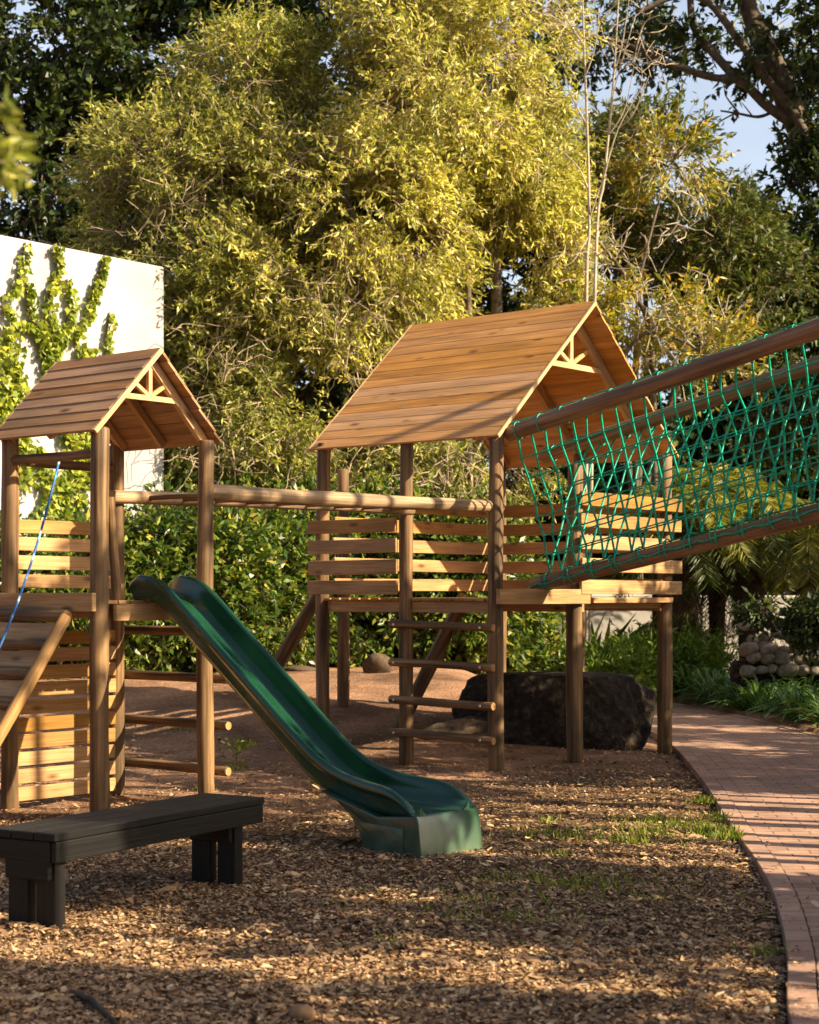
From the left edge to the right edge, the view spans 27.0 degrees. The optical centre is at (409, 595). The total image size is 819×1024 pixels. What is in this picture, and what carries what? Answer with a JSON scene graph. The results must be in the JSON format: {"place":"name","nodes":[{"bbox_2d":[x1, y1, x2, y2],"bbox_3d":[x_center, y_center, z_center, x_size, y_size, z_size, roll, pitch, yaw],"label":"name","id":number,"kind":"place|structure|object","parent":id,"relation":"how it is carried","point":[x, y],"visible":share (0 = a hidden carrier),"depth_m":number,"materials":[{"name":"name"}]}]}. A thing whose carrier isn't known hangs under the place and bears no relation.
{"place":"outdoors","nodes":[
{"label":"outdoors","id":0,"kind":"place"},
{"bbox_2d":[0,80,43,205],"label":"twig","id":1,"kind":"object","parent":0,"point":[14,152],"visible":1,"depth_m":3.20,"materials":[{"name":"green plant"}]},
{"bbox_2d":[0,647,818,1023],"bbox_3d":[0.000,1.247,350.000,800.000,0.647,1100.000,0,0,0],"label":"ground","id":2,"kind":"structure","parent":0,"point":[370,709],"depth_m":12.72,"materials":[{"name":"brown soil"}]},
{"bbox_2d":[7,992,20,1000],"bbox_3d":[-1.463,1.488,6.310,0.066,0.041,0.054,0,0,-5],"label":"stone","id":3,"kind":"object","parent":2,"relation":"on","point":[15,994],"visible":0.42,"depth_m":6.30,"materials":[{"name":"brown stone"}]},
{"bbox_2d":[0,609,71,745],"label":"climbing ramp","id":4,"kind":"structure","parent":2,"relation":"on","point":[28,667],"depth_m":11.24,"materials":[{"name":"brown wood"}]},
{"bbox_2d":[0,235,163,592],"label":"white building","id":5,"kind":"structure","parent":2,"relation":"on","point":[132,299],"depth_m":22.62,"materials":[{"name":"paint"}]},
{"bbox_2d":[0,242,64,519],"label":"wall creeper","id":6,"kind":"object","parent":5,"relation":"attached to","point":[14,381],"depth_m":21.61,"materials":[{"name":"green plant"}]},
{"bbox_2d":[40,243,86,520],"bbox_3d":[-4.473,-2.636,22.130,0.249,3.844,0.702,0,0,39],"label":"wall creeper","id":7,"kind":"object","parent":5,"relation":"attached to","point":[67,477],"depth_m":22.09,"materials":[{"name":"green plant"}]},
{"bbox_2d":[69,255,111,517],"bbox_3d":[-4.204,-2.643,22.469,0.300,3.785,0.695,0,0,44],"label":"wall creeper","id":8,"kind":"object","parent":5,"relation":"attached to","point":[96,293],"depth_m":22.40,"materials":[{"name":"green plant"}]},
{"bbox_2d":[102,312,117,354],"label":"wall creeper","id":9,"kind":"object","parent":5,"relation":"attached to","point":[109,341],"depth_m":22.73,"materials":[{"name":"green plant"}]},
{"bbox_2d":[0,348,231,811],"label":"play tower","id":10,"kind":"structure","parent":2,"relation":"on","point":[120,404],"depth_m":12.06,"materials":[{"name":"brown wood"}]},
{"bbox_2d":[0,462,59,647],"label":"climbing rope","id":11,"kind":"object","parent":10,"relation":"hanging from","point":[31,561],"visible":0.95,"depth_m":11.31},
{"bbox_2d":[0,793,263,930],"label":"bench","id":12,"kind":"object","parent":2,"relation":"on","point":[36,855],"visible":0.88,"depth_m":8.04,"materials":[{"name":"grey paint"}]},
{"bbox_2d":[216,732,258,772],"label":"weed","id":13,"kind":"object","parent":2,"relation":"on","point":[242,745],"visible":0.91,"depth_m":14.45,"materials":[{"name":"green plant"}]},
{"bbox_2d":[0,457,558,680],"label":"hedge","id":14,"kind":"object","parent":2,"relation":"on","point":[261,559],"visible":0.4,"depth_m":21.37,"materials":[{"name":"green plant"}]},
{"bbox_2d":[284,665,315,671],"bbox_3d":[-1.391,0.938,21.377,0.468,0.132,0.348,0,0,-22],"label":"boulder","id":15,"kind":"object","parent":2,"relation":"on","point":[300,668],"visible":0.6,"depth_m":21.27,"materials":[{"name":"beige stone"}]},
{"bbox_2d":[0,0,603,510],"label":"dark tree","id":16,"kind":"object","parent":2,"relation":"on","point":[100,38],"visible":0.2,"depth_m":34.59,"materials":[{"name":"green plant"}]},
{"bbox_2d":[129,574,482,857],"bbox_3d":[-0.762,0.699,10.801,2.816,1.682,0.561,0,0,44],"label":"slide","id":17,"kind":"object","parent":2,"relation":"on","point":[390,811],"visible":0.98,"depth_m":10.61,"materials":[{"name":"green plastic"}]},
{"bbox_2d":[50,0,567,523],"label":"olive green tree","id":18,"kind":"object","parent":2,"relation":"on","point":[176,192],"visible":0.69,"depth_m":24.88,"materials":[{"name":"green plant"}]},
{"bbox_2d":[305,657,315,667],"bbox_3d":[-1.329,0.908,22.273,0.257,0.210,0.235,0,0,18],"label":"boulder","id":19,"kind":"object","parent":2,"relation":"on","point":[312,665],"visible":0.23,"depth_m":22.17,"materials":[{"name":"beige stone"}]},
{"bbox_2d":[117,65,599,636],"bbox_3d":[-1.097,-4.658,33.686,9.651,12.353,4.990,0,0,0],"label":"tree","id":20,"kind":"object","parent":2,"relation":"on","point":[337,399],"visible":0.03,"depth_m":32.82,"materials":[{"name":"green plant"}]},
{"bbox_2d":[243,376,488,595],"bbox_3d":[-1.408,-1.672,39.947,8.164,7.798,4.661,0,0,0],"label":"background tree","id":21,"kind":"object","parent":2,"relation":"on","point":[312,405],"depth_m":39.17,"materials":[{"name":"green plant"}]},
{"bbox_2d":[362,653,392,673],"bbox_3d":[-0.391,0.877,20.903,0.384,0.350,0.319,0,0,-15],"label":"boulder","id":22,"kind":"object","parent":2,"relation":"on","point":[375,663],"visible":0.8,"depth_m":20.78,"materials":[{"name":"beige stone"}]},
{"bbox_2d":[173,0,629,533],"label":"willow tree","id":23,"kind":"object","parent":2,"relation":"on","point":[447,170],"visible":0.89,"depth_m":24.77,"materials":[{"name":"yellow plant"}]},
{"bbox_2d":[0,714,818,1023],"bbox_3d":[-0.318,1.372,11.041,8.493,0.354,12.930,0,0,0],"label":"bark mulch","id":24,"kind":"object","parent":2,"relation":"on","point":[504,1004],"visible":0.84,"depth_m":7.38,"materials":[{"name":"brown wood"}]},
{"bbox_2d":[68,989,119,1023],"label":"stick","id":25,"kind":"object","parent":24,"relation":"on","point":[93,1002],"visible":0.97,"depth_m":6.09,"materials":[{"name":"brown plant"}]},
{"bbox_2d":[112,994,125,1003],"bbox_3d":[-1.068,1.488,6.287,0.065,0.040,0.052,0,0,-4],"label":"stone","id":26,"kind":"object","parent":24,"relation":"on","point":[117,996],"visible":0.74,"depth_m":6.27,"materials":[{"name":"brown stone"}]},
{"bbox_2d":[187,996,196,1000],"bbox_3d":[-0.802,1.491,6.285,0.045,0.028,0.036,0,0,17],"label":"stone","id":27,"kind":"object","parent":24,"relation":"on","point":[190,998],"visible":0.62,"depth_m":6.28,"materials":[{"name":"brown stone"}]},
{"bbox_2d":[289,1004,315,1022],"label":"stone","id":28,"kind":"object","parent":24,"relation":"on","point":[303,1012],"visible":0.98,"depth_m":6.02,"materials":[{"name":"beige stone"}]},
{"bbox_2d":[421,716,487,740],"bbox_3d":[0.486,1.420,16.591,0.882,0.489,0.644,0,0,0],"label":"rock","id":29,"kind":"object","parent":2,"relation":"on","point":[473,725],"visible":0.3,"depth_m":16.42,"materials":[{"name":"grey stone"}]},
{"bbox_2d":[128,727,794,956],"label":"grass","id":30,"kind":"structure","parent":2,"relation":"on","point":[718,832],"depth_m":10.26,"materials":[{"name":"green plant"}]},
{"bbox_2d":[273,301,681,771],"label":"play tower","id":31,"kind":"structure","parent":2,"relation":"on","point":[486,380],"depth_m":15.63,"materials":[{"name":"brown wood"}]},
{"bbox_2d":[109,484,504,514],"bbox_3d":[-0.718,-0.739,13.563,0.978,0.132,3.424,0,0,44],"label":"overhead ladder","id":32,"kind":"object","parent":31,"relation":"attached to","point":[242,496],"visible":0.96,"depth_m":13.07,"materials":[{"name":"brown wood"}]},
{"bbox_2d":[503,316,818,589],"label":"rope net bridge","id":33,"kind":"structure","parent":31,"relation":"attached to","point":[751,351],"depth_m":13.89,"materials":[{"name":"green fabric"}]},
{"bbox_2d":[452,574,565,672],"bbox_3d":[1.374,0.632,23.984,2.119,2.462,1.768,0,0,0],"label":"laurel shrub","id":34,"kind":"object","parent":2,"relation":"on","point":[538,649],"visible":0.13,"depth_m":23.58,"materials":[{"name":"green plant"}]},
{"bbox_2d":[475,458,630,579],"bbox_3d":[3.060,-1.069,40.989,7.589,6.444,4.831,0,0,0],"label":"background tree","id":35,"kind":"object","parent":2,"relation":"on","point":[547,519],"visible":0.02,"depth_m":39.91,"materials":[{"name":"green plant"}]},
{"bbox_2d":[452,671,655,750],"bbox_3d":[1.425,1.421,16.881,2.017,1.341,1.361,0,0,0],"label":"boulder","id":36,"kind":"object","parent":2,"relation":"on","point":[618,711],"visible":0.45,"depth_m":16.35,"materials":[{"name":"black stone"}]},
{"bbox_2d":[532,594,651,645],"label":"garden wall","id":37,"kind":"structure","parent":2,"relation":"on","point":[619,619],"depth_m":27.57,"materials":[{"name":"white paint"}]},
{"bbox_2d":[558,611,648,656],"bbox_3d":[2.973,0.695,25.542,1.570,1.165,1.648,0,0,37],"label":"broad leaf plant","id":38,"kind":"object","parent":2,"relation":"on","point":[622,629],"visible":0.1,"depth_m":25.29,"materials":[{"name":"green plant"}]},
{"bbox_2d":[531,0,681,647],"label":"bare sapling","id":39,"kind":"object","parent":2,"relation":"on","point":[588,613],"visible":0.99,"depth_m":24.46,"materials":[{"name":"beige plant"}]},
{"bbox_2d":[534,607,744,702],"bbox_3d":[3.314,0.958,24.181,3.233,1.737,3.276,0,0,0],"label":"ground cover","id":40,"kind":"object","parent":2,"relation":"on","point":[636,659],"visible":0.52,"depth_m":23.87,"materials":[{"name":"green plant"}]},
{"bbox_2d":[539,98,776,634],"bbox_3d":[3.757,-3.111,25.839,3.451,9.229,3.648,0,0,-36],"label":"yellowing tree","id":41,"kind":"object","parent":2,"relation":"on","point":[668,330],"visible":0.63,"depth_m":25.95,"materials":[{"name":"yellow plant"}]},
{"bbox_2d":[588,478,769,647],"bbox_3d":[3.823,-0.060,24.692,2.788,3.330,2.577,0,0,0],"label":"palm","id":42,"kind":"object","parent":2,"relation":"on","point":[679,610],"visible":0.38,"depth_m":24.41,"materials":[{"name":"green plant"}]},
{"bbox_2d":[656,662,709,696],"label":"strap leaf plant","id":43,"kind":"object","parent":2,"relation":"on","point":[690,673],"visible":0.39,"depth_m":23.63,"materials":[{"name":"green plant"}]},
{"bbox_2d":[554,0,818,479],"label":"dark limbed tree","id":44,"kind":"object","parent":2,"relation":"on","point":[777,73],"visible":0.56,"depth_m":30.62,"materials":[{"name":"green plant"}]},
{"bbox_2d":[557,81,818,578],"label":"leaning garden tree","id":45,"kind":"object","parent":2,"relation":"on","point":[753,243],"visible":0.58,"depth_m":27.70,"materials":[{"name":"green plant"}]},
{"bbox_2d":[672,674,729,703],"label":"strap leaf plant","id":46,"kind":"object","parent":2,"relation":"on","point":[701,689],"visible":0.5,"depth_m":22.75,"materials":[{"name":"green plant"}]},
{"bbox_2d":[673,666,729,702],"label":"strap leaf plant","id":47,"kind":"object","parent":2,"relation":"on","point":[710,673],"visible":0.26,"depth_m":23.30,"materials":[{"name":"green plant"}]},
{"bbox_2d":[675,672,730,705],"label":"strap leaf plant","id":48,"kind":"object","parent":2,"relation":"on","point":[719,686],"visible":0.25,"depth_m":22.42,"materials":[{"name":"green plant"}]},
{"bbox_2d":[676,667,729,697],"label":"strap leaf plant","id":49,"kind":"object","parent":2,"relation":"on","point":[723,669],"visible":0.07,"depth_m":23.44,"materials":[{"name":"green plant"}]},
{"bbox_2d":[589,351,818,622],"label":"background tree","id":50,"kind":"object","parent":2,"relation":"on","point":[706,434],"visible":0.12,"depth_m":36.93,"materials":[{"name":"green plant"}]},
{"bbox_2d":[690,670,729,688],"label":"strap leaf plant","id":51,"kind":"object","parent":2,"relation":"on","point":[721,677],"visible":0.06,"depth_m":23.25,"materials":[{"name":"green plant"}]},
{"bbox_2d":[693,678,730,700],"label":"strap leaf plant","id":52,"kind":"object","parent":2,"relation":"on","point":[711,693],"visible":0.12,"depth_m":22.60,"materials":[{"name":"green plant"}]},
{"bbox_2d":[637,460,807,654],"bbox_3d":[4.550,-0.254,25.625,2.885,3.720,3.384,0,0,0],"label":"palm","id":53,"kind":"object","parent":2,"relation":"on","point":[715,604],"visible":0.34,"depth_m":25.27,"materials":[{"name":"green plant"}]},
{"bbox_2d":[712,687,743,705],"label":"strap leaf plant","id":54,"kind":"object","parent":2,"relation":"on","point":[727,697],"visible":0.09,"depth_m":21.91,"materials":[{"name":"green plant"}]},
{"bbox_2d":[649,728,818,1023],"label":"path edging","id":55,"kind":"object","parent":2,"relation":"on","point":[754,848],"visible":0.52,"depth_m":8.22,"materials":[{"name":"brick"}]},
{"bbox_2d":[694,679,775,710],"bbox_3d":[4.218,1.263,21.691,1.460,0.427,1.358,0,0,-1],"label":"strap leaf plant","id":56,"kind":"object","parent":2,"relation":"on","point":[739,706],"visible":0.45,"depth_m":21.47,"materials":[{"name":"green plant"}]},
{"bbox_2d":[655,700,818,736],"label":"path edging","id":57,"kind":"object","parent":2,"relation":"on","point":[768,722],"visible":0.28,"depth_m":20.37,"materials":[{"name":"brick"}]},
{"bbox_2d":[694,595,795,671],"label":"garden wall","id":58,"kind":"structure","parent":2,"relation":"on","point":[777,641],"depth_m":27.34,"materials":[{"name":"white paint"}]},
{"bbox_2d":[672,486,818,659],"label":"palm","id":59,"kind":"object","parent":2,"relation":"on","point":[742,594],"visible":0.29,"depth_m":24.71,"materials":[{"name":"green plant"}]},
{"bbox_2d":[698,674,805,713],"bbox_3d":[4.429,1.234,21.109,1.554,0.486,1.445,0,0,2],"label":"strap leaf plant","id":60,"kind":"object","parent":2,"relation":"on","point":[759,690],"visible":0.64,"depth_m":21.17,"materials":[{"name":"green plant"}]},
{"bbox_2d":[740,692,783,714],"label":"strap leaf plant","id":61,"kind":"object","parent":2,"relation":"on","point":[765,704],"visible":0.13,"depth_m":20.91,"materials":[{"name":"green plant"}]},
{"bbox_2d":[715,499,818,654],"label":"palm","id":62,"kind":"object","parent":2,"relation":"on","point":[805,581],"visible":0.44,"depth_m":24.39,"materials":[{"name":"green plant"}]},
{"bbox_2d":[721,674,815,705],"bbox_3d":[4.744,1.234,21.359,1.466,0.487,1.534,0,0,35],"label":"strap leaf plant","id":63,"kind":"object","parent":2,"relation":"on","point":[777,684],"visible":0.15,"depth_m":21.28,"materials":[{"name":"green plant"}]},
{"bbox_2d":[737,680,804,708],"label":"strap leaf plant","id":64,"kind":"object","parent":2,"relation":"on","point":[768,689],"visible":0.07,"depth_m":21.75,"materials":[{"name":"green plant"}]},
{"bbox_2d":[726,586,818,665],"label":"dark shrub","id":65,"kind":"object","parent":2,"relation":"on","point":[800,621],"visible":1,"depth_m":21.40,"materials":[{"name":"green plant"}]},
{"bbox_2d":[730,621,818,706],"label":"stone wall","id":66,"kind":"structure","parent":2,"relation":"on","point":[765,657],"depth_m":22.01,"materials":[{"name":"grey stone"}]},
{"bbox_2d":[736,681,818,720],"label":"strap leaf plant","id":67,"kind":"object","parent":2,"relation":"on","point":[786,703],"visible":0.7,"depth_m":19.78,"materials":[{"name":"green plant"}]},
{"bbox_2d":[751,685,818,708],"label":"strap leaf plant","id":68,"kind":"object","parent":2,"relation":"on","point":[798,690],"visible":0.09,"depth_m":20.72,"materials":[{"name":"green plant"}]},
{"bbox_2d":[759,683,818,717],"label":"strap leaf plant","id":69,"kind":"object","parent":2,"relation":"on","point":[780,701],"visible":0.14,"depth_m":20.21,"materials":[{"name":"green plant"}]},
{"bbox_2d":[762,674,818,694],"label":"strap leaf plant","id":70,"kind":"object","parent":2,"relation":"on","point":[809,681],"visible":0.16,"depth_m":21.80,"materials":[{"name":"green plant"}]},
{"bbox_2d":[769,698,818,720],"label":"strap leaf plant","id":71,"kind":"object","parent":2,"relation":"on","point":[806,715],"visible":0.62,"depth_m":19.29,"materials":[{"name":"green plant"}]},
{"bbox_2d":[770,682,818,694],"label":"strap leaf plant","id":72,"kind":"object","parent":2,"relation":"on","point":[804,686],"visible":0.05,"depth_m":21.68,"materials":[{"name":"green plant"}]},
{"bbox_2d":[773,687,818,722],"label":"strap leaf plant","id":73,"kind":"object","parent":2,"relation":"on","point":[807,698],"visible":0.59,"depth_m":19.48,"materials":[{"name":"green plant"}]},
{"bbox_2d":[775,690,818,726],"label":"strap leaf plant","id":74,"kind":"object","parent":2,"relation":"on","point":[814,710],"visible":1,"depth_m":18.70,"materials":[{"name":"green plant"}]},
{"bbox_2d":[780,386,818,502],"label":"background tree","id":75,"kind":"object","parent":2,"relation":"on","point":[812,484],"visible":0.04,"depth_m":37.14,"materials":[{"name":"green plant"}]},
{"bbox_2d":[0,0,818,573],"label":"sky","id":76,"kind":"structure","parent":0,"point":[753,136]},
{"bbox_2d":[652,701,818,1001],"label":"brick path","id":77,"kind":"structure","parent":0,"point":[780,780],"depth_m":13.80,"materials":[{"name":"red brick"}]}
]}

